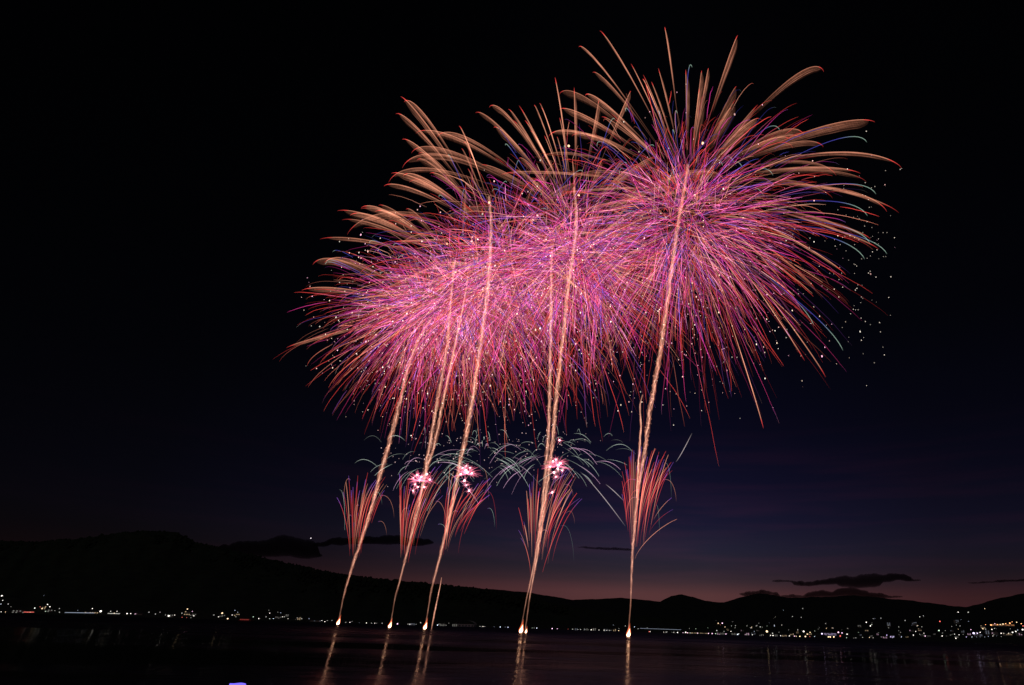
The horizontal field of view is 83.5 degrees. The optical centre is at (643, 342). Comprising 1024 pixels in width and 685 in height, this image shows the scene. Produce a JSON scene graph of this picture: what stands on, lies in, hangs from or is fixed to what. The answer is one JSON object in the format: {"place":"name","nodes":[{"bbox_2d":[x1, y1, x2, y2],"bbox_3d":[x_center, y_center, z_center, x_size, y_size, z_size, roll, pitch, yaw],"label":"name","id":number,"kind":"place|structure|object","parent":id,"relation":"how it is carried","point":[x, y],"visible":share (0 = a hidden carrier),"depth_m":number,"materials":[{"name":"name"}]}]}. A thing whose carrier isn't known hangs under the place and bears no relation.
{"place":"outdoors","nodes":[
{"label":"outdoors","id":0,"kind":"place"},
{"bbox_2d":[281,244,517,443],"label":"firework burst","id":1,"kind":"object","parent":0,"point":[392,339],"visible":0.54,"depth_m":836.66,"materials":[{"name":"pink"}]},
{"bbox_2d":[279,207,567,458],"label":"firework burst","id":2,"kind":"object","parent":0,"point":[428,324],"visible":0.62,"depth_m":785.31,"materials":[{"name":"pink"}]},
{"bbox_2d":[331,152,666,450],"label":"firework burst","id":3,"kind":"object","parent":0,"point":[420,318],"visible":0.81,"depth_m":741.43,"materials":[{"name":"pink"}]},
{"bbox_2d":[0,613,1023,684],"bbox_3d":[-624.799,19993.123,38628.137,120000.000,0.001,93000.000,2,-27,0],"label":"lake water","id":4,"kind":"structure","parent":0,"point":[38,649],"depth_m":104.80,"materials":[{"name":"black liquid"}]},
{"bbox_2d":[229,683,245,684],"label":"floating light","id":5,"kind":"object","parent":4,"relation":"on","point":[237,684],"visible":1,"depth_m":44.23,"materials":[{"name":"purple plastic"}]},
{"bbox_2d":[0,531,1023,643],"bbox_3d":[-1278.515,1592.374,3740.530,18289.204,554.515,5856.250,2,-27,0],"label":"hills","id":6,"kind":"structure","parent":0,"point":[115,574],"depth_m":3204.82,"materials":[{"name":"black"}]},
{"bbox_2d":[11,609,26,612],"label":"lakeside house","id":7,"kind":"structure","parent":6,"relation":"on","point":[19,610],"depth_m":1374.40,"materials":[{"name":"paint"}]},
{"bbox_2d":[84,611,99,613],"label":"lakeside house","id":8,"kind":"structure","parent":6,"relation":"on","point":[92,612],"depth_m":1541.74,"materials":[{"name":"paint"}]},
{"bbox_2d":[183,610,191,615],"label":"lakeside house","id":9,"kind":"structure","parent":6,"relation":"on","point":[187,612],"depth_m":1920.86,"materials":[{"name":"paint"}]},
{"bbox_2d":[0,530,567,614],"bbox_3d":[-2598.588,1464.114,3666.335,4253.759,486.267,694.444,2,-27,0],"label":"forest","id":10,"kind":"object","parent":6,"relation":"on","point":[506,597],"visible":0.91,"depth_m":3831.16,"materials":[{"name":"black plant"}]},
{"bbox_2d":[456,620,476,626],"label":"lakeside hall","id":11,"kind":"structure","parent":6,"relation":"on","point":[467,625],"depth_m":2117.28,"materials":[{"name":"grey"}]},
{"bbox_2d":[688,632,707,633],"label":"quay building","id":12,"kind":"structure","parent":6,"relation":"on","point":[697,632],"depth_m":2381.02,"materials":[{"name":"paint"}]},
{"bbox_2d":[824,632,835,635],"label":"lakeside resort","id":13,"kind":"structure","parent":6,"relation":"on","point":[831,634],"depth_m":3222.55,"materials":[{"name":"paint"}]},
{"bbox_2d":[990,624,1014,626],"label":"terrace building","id":14,"kind":"structure","parent":6,"relation":"on","point":[1010,625],"depth_m":2291.11,"materials":[{"name":"paint"}]},
{"bbox_2d":[1002,632,1012,635],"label":"lakeside house","id":15,"kind":"structure","parent":6,"relation":"on","point":[1006,634],"depth_m":2274.41,"materials":[{"name":"paint"}]},
{"bbox_2d":[0,0,1023,606],"label":"sky","id":16,"kind":"structure","parent":0,"point":[177,176],"materials":[{"name":"black"}]},
{"bbox_2d":[418,124,729,436],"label":"firework burst","id":17,"kind":"object","parent":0,"point":[565,283],"visible":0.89,"depth_m":688.96,"materials":[{"name":"pink"}]},
{"bbox_2d":[496,83,885,459],"bbox_3d":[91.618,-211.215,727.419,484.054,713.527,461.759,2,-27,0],"label":"firework burst","id":18,"kind":"object","parent":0,"point":[692,196],"visible":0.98,"depth_m":652.19,"materials":[{"name":"pink"}]},
{"bbox_2d":[461,586,1023,636],"bbox_3d":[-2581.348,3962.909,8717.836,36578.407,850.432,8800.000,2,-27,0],"label":"mountains","id":19,"kind":"structure","parent":0,"point":[850,612],"depth_m":7931.13,"materials":[{"name":"black"}]}
]}

